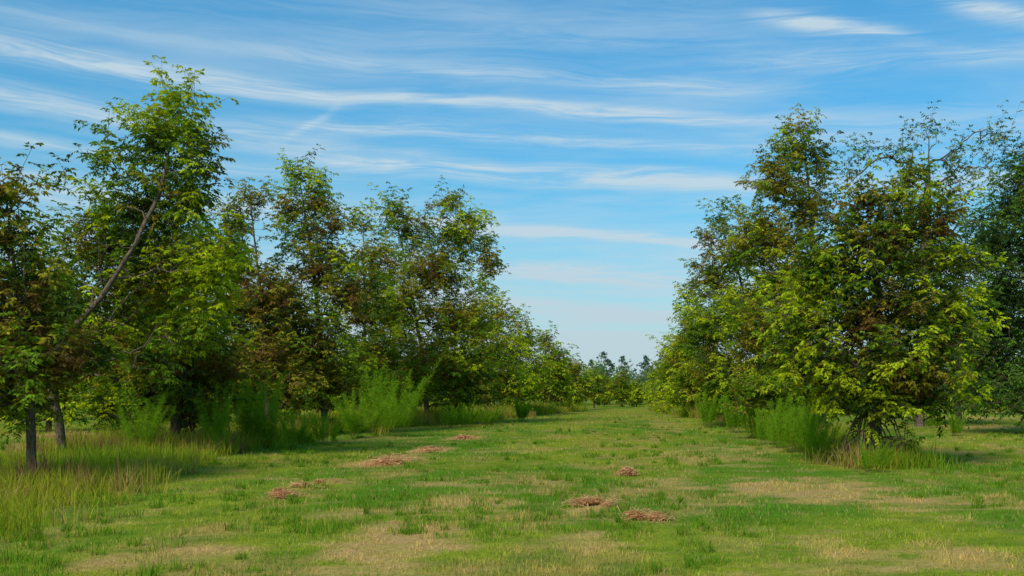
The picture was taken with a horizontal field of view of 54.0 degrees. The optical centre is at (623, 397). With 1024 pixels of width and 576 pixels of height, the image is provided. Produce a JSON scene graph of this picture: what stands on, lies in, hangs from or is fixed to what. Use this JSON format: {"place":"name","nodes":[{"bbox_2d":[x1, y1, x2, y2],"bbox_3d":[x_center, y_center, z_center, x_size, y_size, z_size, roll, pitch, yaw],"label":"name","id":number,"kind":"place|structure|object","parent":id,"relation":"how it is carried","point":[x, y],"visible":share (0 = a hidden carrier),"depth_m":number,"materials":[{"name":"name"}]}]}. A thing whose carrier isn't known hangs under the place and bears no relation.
{"place":"outdoors","nodes":[
{"label":"outdoors","id":0,"kind":"place"},
{"bbox_2d":[0,397,1023,575],"bbox_3d":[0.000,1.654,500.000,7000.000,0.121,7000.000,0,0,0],"label":"ground","id":1,"kind":"structure","parent":0,"point":[782,570],"depth_m":14.39,"materials":[{"name":"green plant"}]},
{"bbox_2d":[0,261,117,431],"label":"pecan tree","id":2,"kind":"object","parent":1,"relation":"on","point":[46,415],"visible":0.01,"depth_m":47.03,"materials":[{"name":"green plant"}]},
{"bbox_2d":[0,142,129,477],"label":"pecan tree","id":3,"kind":"object","parent":1,"relation":"on","point":[22,357],"visible":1,"depth_m":18.13,"materials":[{"name":"green plant"}]},
{"bbox_2d":[77,273,173,424],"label":"pecan tree","id":4,"kind":"object","parent":1,"relation":"on","point":[121,375],"visible":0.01,"depth_m":57.89,"materials":[{"name":"green plant"}]},
{"bbox_2d":[8,55,262,451],"bbox_3d":[-12.922,-3.590,26.114,6.639,10.770,4.603,0,0,0],"label":"pecan tree","id":5,"kind":"object","parent":1,"relation":"on","point":[188,270],"visible":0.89,"depth_m":25.78,"materials":[{"name":"green plant"}]},
{"bbox_2d":[112,384,175,446],"bbox_3d":[-12.628,0.617,26.357,1.531,1.988,1.770,0,0,-23],"label":"dog fennel","id":6,"kind":"object","parent":1,"relation":"on","point":[142,435],"visible":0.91,"depth_m":26.07,"materials":[{"name":"green plant"}]},
{"bbox_2d":[46,208,275,439],"bbox_3d":[-14.441,-2.061,30.710,6.596,7.948,5.314,0,0,0],"label":"pecan tree","id":7,"kind":"object","parent":1,"relation":"on","point":[182,400],"visible":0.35,"depth_m":30.47,"materials":[{"name":"green plant"}]},
{"bbox_2d":[193,382,245,443],"bbox_3d":[-11.953,0.592,29.226,1.688,2.097,1.437,0,0,0],"label":"dog fennel","id":8,"kind":"object","parent":1,"relation":"on","point":[218,420],"visible":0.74,"depth_m":29.26,"materials":[{"name":"green plant"}]},
{"bbox_2d":[229,322,282,417],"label":"pecan tree","id":9,"kind":"object","parent":1,"relation":"on","point":[256,387],"visible":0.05,"depth_m":75.59,"materials":[{"name":"green plant"}]},
{"bbox_2d":[230,361,288,445],"bbox_3d":[-12.260,0.240,33.419,1.875,2.907,2.757,0,0,0],"label":"dog fennel","id":10,"kind":"object","parent":1,"relation":"on","point":[243,417],"visible":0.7,"depth_m":32.87,"materials":[{"name":"green plant"}]},
{"bbox_2d":[180,175,354,422],"bbox_3d":[-15.289,-3.806,41.679,7.186,11.228,6.232,0,0,0],"label":"pecan tree","id":11,"kind":"object","parent":1,"relation":"on","point":[262,303],"visible":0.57,"depth_m":41.71,"materials":[{"name":"green plant"}]},
{"bbox_2d":[237,372,301,447],"bbox_3d":[-11.833,0.427,32.847,2.108,2.523,2.236,0,0,0],"label":"dog fennel","id":12,"kind":"object","parent":1,"relation":"on","point":[262,419],"visible":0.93,"depth_m":32.80,"materials":[{"name":"green plant"}]},
{"bbox_2d":[280,409,316,443],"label":"dog fennel","id":13,"kind":"object","parent":1,"relation":"on","point":[302,428],"visible":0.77,"depth_m":35.99,"materials":[{"name":"green plant"}]},
{"bbox_2d":[280,317,338,415],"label":"pecan tree","id":14,"kind":"object","parent":1,"relation":"on","point":[308,409],"depth_m":87.10,"materials":[{"name":"green plant"}]},
{"bbox_2d":[239,144,405,422],"bbox_3d":[-13.794,-4.841,44.632,7.144,13.257,7.016,0,0,21],"label":"pecan tree","id":15,"kind":"object","parent":1,"relation":"on","point":[315,258],"visible":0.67,"depth_m":44.27,"materials":[{"name":"green plant"}]},
{"bbox_2d":[308,412,348,444],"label":"dog fennel","id":16,"kind":"object","parent":1,"relation":"on","point":[324,433],"visible":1,"depth_m":34.75,"materials":[{"name":"green plant"}]},
{"bbox_2d":[313,350,356,413],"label":"pecan tree","id":17,"kind":"object","parent":1,"relation":"on","point":[337,395],"visible":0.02,"depth_m":95.25,"materials":[{"name":"green plant"}]},
{"bbox_2d":[1,431,683,522],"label":"hay clippings","id":18,"kind":"object","parent":1,"relation":"on","point":[279,492],"visible":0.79,"depth_m":16.32,"materials":[{"name":"plant"}]},
{"bbox_2d":[333,340,382,411],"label":"pecan tree","id":19,"kind":"object","parent":1,"relation":"on","point":[356,387],"visible":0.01,"depth_m":105.15,"materials":[{"name":"green plant"}]},
{"bbox_2d":[326,386,392,438],"bbox_3d":[-10.499,0.580,39.286,2.438,2.122,1.859,0,0,-37],"label":"dog fennel","id":20,"kind":"object","parent":1,"relation":"on","point":[354,425],"visible":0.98,"depth_m":39.15,"materials":[{"name":"green plant"}]},
{"bbox_2d":[321,197,437,427],"bbox_3d":[-13.384,-4.449,53.650,6.288,12.582,6.959,0,0,0],"label":"pecan tree","id":21,"kind":"object","parent":1,"relation":"on","point":[386,349],"visible":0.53,"depth_m":53.14,"materials":[{"name":"green plant"}]},
{"bbox_2d":[358,367,400,435],"bbox_3d":[-10.445,0.158,41.788,2.097,2.950,2.601,0,0,-39],"label":"dog fennel","id":22,"kind":"object","parent":1,"relation":"on","point":[378,419],"visible":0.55,"depth_m":41.56,"materials":[{"name":"green plant"}]},
{"bbox_2d":[351,357,441,436],"bbox_3d":[-9.288,-0.021,40.499,2.713,3.283,3.342,0,0,-38],"label":"dog fennel","id":23,"kind":"object","parent":1,"relation":"on","point":[394,419],"visible":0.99,"depth_m":40.35,"materials":[{"name":"green plant"}]},
{"bbox_2d":[337,175,531,417],"bbox_3d":[-11.777,-5.878,61.657,11.053,15.525,9.933,0,0,25],"label":"pecan tree","id":24,"kind":"object","parent":1,"relation":"on","point":[461,386],"visible":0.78,"depth_m":60.60,"materials":[{"name":"green plant"}]},
{"bbox_2d":[421,367,451,404],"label":"pecan tree","id":25,"kind":"object","parent":1,"relation":"on","point":[438,398],"visible":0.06,"depth_m":144.48,"materials":[{"name":"green plant"}]},
{"bbox_2d":[439,405,464,427],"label":"dog fennel","id":26,"kind":"object","parent":1,"relation":"on","point":[451,418],"visible":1,"depth_m":53.35,"materials":[{"name":"green plant"}]},
{"bbox_2d":[449,401,482,426],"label":"dog fennel","id":27,"kind":"object","parent":1,"relation":"on","point":[471,417],"visible":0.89,"depth_m":54.40,"materials":[{"name":"green plant"}]},
{"bbox_2d":[0,401,964,544],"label":"tall grass","id":28,"kind":"structure","parent":1,"relation":"on","point":[66,488],"depth_m":22.84,"materials":[{"name":"green plant"}]},
{"bbox_2d":[429,295,549,409],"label":"pecan tree","id":29,"kind":"object","parent":1,"relation":"on","point":[499,352],"visible":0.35,"depth_m":83.10,"materials":[{"name":"green plant"}]},
{"bbox_2d":[473,404,505,425],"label":"dog fennel","id":30,"kind":"object","parent":1,"relation":"on","point":[484,417],"visible":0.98,"depth_m":56.97,"materials":[{"name":"green plant"}]},
{"bbox_2d":[485,303,559,404],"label":"pecan tree","id":31,"kind":"object","parent":1,"relation":"on","point":[529,332],"visible":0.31,"depth_m":92.60,"materials":[{"name":"green plant"}]},
{"bbox_2d":[514,397,531,420],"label":"dog fennel","id":32,"kind":"object","parent":1,"relation":"on","point":[522,411],"visible":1,"depth_m":67.86,"materials":[{"name":"green plant"}]},
{"bbox_2d":[76,350,1022,404],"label":"distant tree line","id":33,"kind":"object","parent":1,"relation":"on","point":[607,362],"visible":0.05,"depth_m":216.01,"materials":[{"name":"green plant"}]},
{"bbox_2d":[525,320,579,406],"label":"pecan tree","id":34,"kind":"object","parent":1,"relation":"on","point":[552,398],"visible":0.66,"depth_m":108.52,"materials":[{"name":"green plant"}]},
{"bbox_2d":[538,351,577,405],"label":"pecan tree","id":35,"kind":"object","parent":1,"relation":"on","point":[564,379],"visible":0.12,"depth_m":111.64,"materials":[{"name":"green plant"}]},
{"bbox_2d":[566,353,601,404],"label":"pecan tree","id":36,"kind":"object","parent":1,"relation":"on","point":[575,368],"visible":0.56,"depth_m":125.32,"materials":[{"name":"green plant"}]},
{"bbox_2d":[581,361,613,408],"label":"pecan tree","id":37,"kind":"object","parent":1,"relation":"on","point":[599,395],"visible":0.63,"depth_m":143.03,"materials":[{"name":"green plant"}]},
{"bbox_2d":[588,369,613,406],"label":"pecan tree","id":38,"kind":"object","parent":1,"relation":"on","point":[606,382],"visible":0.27,"depth_m":174.56,"materials":[{"name":"green plant"}]},
{"bbox_2d":[605,367,636,406],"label":"pecan tree","id":39,"kind":"object","parent":1,"relation":"on","point":[620,384],"visible":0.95,"depth_m":164.38,"materials":[{"name":"green plant"}]},
{"bbox_2d":[624,377,645,406],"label":"pecan tree","id":40,"kind":"object","parent":1,"relation":"on","point":[638,401],"visible":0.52,"depth_m":171.38,"materials":[{"name":"green plant"}]},
{"bbox_2d":[631,361,659,402],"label":"pecan tree","id":41,"kind":"object","parent":1,"relation":"on","point":[649,385],"visible":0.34,"depth_m":119.09,"materials":[{"name":"green plant"}]},
{"bbox_2d":[639,374,654,403],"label":"pecan tree","id":42,"kind":"object","parent":1,"relation":"on","point":[645,391],"visible":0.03,"depth_m":171.77,"materials":[{"name":"green plant"}]},
{"bbox_2d":[643,368,656,403],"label":"pecan tree","id":43,"kind":"object","parent":1,"relation":"on","point":[649,388],"visible":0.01,"depth_m":160.45,"materials":[{"name":"green plant"}]},
{"bbox_2d":[643,362,680,404],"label":"pecan tree","id":44,"kind":"object","parent":1,"relation":"on","point":[656,394],"visible":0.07,"depth_m":111.88,"materials":[{"name":"green plant"}]},
{"bbox_2d":[643,324,690,412],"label":"pecan tree","id":45,"kind":"object","parent":1,"relation":"on","point":[663,380],"visible":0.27,"depth_m":96.30,"materials":[{"name":"green plant"}]},
{"bbox_2d":[637,281,734,416],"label":"pecan tree","id":46,"kind":"object","parent":1,"relation":"on","point":[685,396],"visible":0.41,"depth_m":78.36,"materials":[{"name":"green plant"}]},
{"bbox_2d":[693,391,724,427],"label":"dog fennel","id":47,"kind":"object","parent":1,"relation":"on","point":[712,410],"visible":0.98,"depth_m":53.36,"materials":[{"name":"green plant"}]},
{"bbox_2d":[702,378,724,425],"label":"dog fennel","id":48,"kind":"object","parent":1,"relation":"on","point":[719,415],"visible":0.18,"depth_m":57.08,"materials":[{"name":"green plant"}]},
{"bbox_2d":[670,195,778,424],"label":"pecan tree","id":49,"kind":"object","parent":1,"relation":"on","point":[712,280],"visible":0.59,"depth_m":55.62,"materials":[{"name":"green plant"}]},
{"bbox_2d":[718,393,747,432],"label":"dog fennel","id":50,"kind":"object","parent":1,"relation":"on","point":[731,421],"visible":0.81,"depth_m":46.44,"materials":[{"name":"green plant"}]},
{"bbox_2d":[740,406,771,438],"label":"dog fennel","id":51,"kind":"object","parent":1,"relation":"on","point":[752,430],"visible":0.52,"depth_m":39.21,"materials":[{"name":"green plant"}]},
{"bbox_2d":[754,409,782,444],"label":"dog fennel","id":52,"kind":"object","parent":1,"relation":"on","point":[761,430],"visible":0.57,"depth_m":34.98,"materials":[{"name":"green plant"}]},
{"bbox_2d":[695,103,853,437],"bbox_3d":[6.152,-5.004,39.151,7.119,13.727,5.929,0,0,-23],"label":"pecan tree","id":53,"kind":"object","parent":1,"relation":"on","point":[761,388],"visible":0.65,"depth_m":38.76,"materials":[{"name":"green plant"}]},
{"bbox_2d":[762,398,795,447],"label":"dog fennel","id":54,"kind":"object","parent":1,"relation":"on","point":[773,437],"visible":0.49,"depth_m":32.10,"materials":[{"name":"green plant"}]},
{"bbox_2d":[766,396,810,452],"bbox_3d":[4.914,0.793,29.306,0.958,1.719,1.183,0,0,-44],"label":"dog fennel","id":55,"kind":"object","parent":1,"relation":"on","point":[785,434],"visible":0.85,"depth_m":29.24,"materials":[{"name":"green plant"}]},
{"bbox_2d":[781,394,819,449],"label":"dog fennel","id":56,"kind":"object","parent":1,"relation":"on","point":[811,416],"visible":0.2,"depth_m":30.59,"materials":[{"name":"green plant"}]},
{"bbox_2d":[792,407,835,457],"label":"dog fennel","id":57,"kind":"object","parent":1,"relation":"on","point":[817,423],"visible":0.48,"depth_m":26.65,"materials":[{"name":"green plant"}]},
{"bbox_2d":[798,417,849,460],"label":"dog fennel","id":58,"kind":"object","parent":1,"relation":"on","point":[814,444],"visible":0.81,"depth_m":25.59,"materials":[{"name":"green plant"}]},
{"bbox_2d":[827,344,864,414],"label":"pecan tree","id":59,"kind":"object","parent":1,"relation":"on","point":[841,392],"visible":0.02,"depth_m":90.64,"materials":[{"name":"green plant"}]},
{"bbox_2d":[850,438,897,471],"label":"dog fennel","id":60,"kind":"object","parent":1,"relation":"on","point":[868,461],"visible":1,"depth_m":21.53,"materials":[{"name":"green plant"}]},
{"bbox_2d":[751,143,1010,467],"bbox_3d":[5.897,-2.076,23.759,6.039,7.939,4.850,0,0,26],"label":"pecan tree","id":61,"kind":"object","parent":1,"relation":"on","point":[875,326],"visible":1,"depth_m":23.15,"materials":[{"name":"green plant"}]},
{"bbox_2d":[881,329,935,417],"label":"pecan tree","id":62,"kind":"object","parent":1,"relation":"on","point":[909,364],"visible":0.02,"depth_m":77.48,"materials":[{"name":"green plant"}]},
{"bbox_2d":[820,100,1023,426],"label":"pecan tree","id":63,"kind":"object","parent":1,"relation":"on","point":[952,158],"visible":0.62,"depth_m":55.64,"materials":[{"name":"green plant"}]},
{"bbox_2d":[924,413,945,427],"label":"dog fennel","id":64,"kind":"object","parent":1,"relation":"on","point":[931,422],"visible":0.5,"depth_m":53.41,"materials":[{"name":"green plant"}]},
{"bbox_2d":[871,216,1022,423],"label":"pecan tree","id":65,"kind":"object","parent":1,"relation":"on","point":[946,370],"visible":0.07,"depth_m":59.30,"materials":[{"name":"green plant"}]},
{"bbox_2d":[947,412,967,436],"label":"dog fennel","id":66,"kind":"object","parent":1,"relation":"on","point":[955,427],"visible":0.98,"depth_m":41.78,"materials":[{"name":"green plant"}]},
{"bbox_2d":[944,366,987,411],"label":"pecan tree","id":67,"kind":"object","parent":1,"relation":"on","point":[968,406],"depth_m":107.99,"materials":[{"name":"green plant"}]},
{"bbox_2d":[944,135,1023,430],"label":"pecan tree","id":68,"kind":"object","parent":1,"relation":"on","point":[1004,286],"visible":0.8,"depth_m":44.21,"materials":[{"name":"green plant"}]},
{"bbox_2d":[988,358,1022,414],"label":"pecan tree","id":69,"kind":"object","parent":1,"relation":"on","point":[1000,410],"visible":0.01,"depth_m":94.25,"materials":[{"name":"green plant"}]},
{"bbox_2d":[0,0,1023,393],"label":"sky","id":70,"kind":"structure","parent":0,"point":[593,132],"materials":[{"name":"blue"}]}
]}

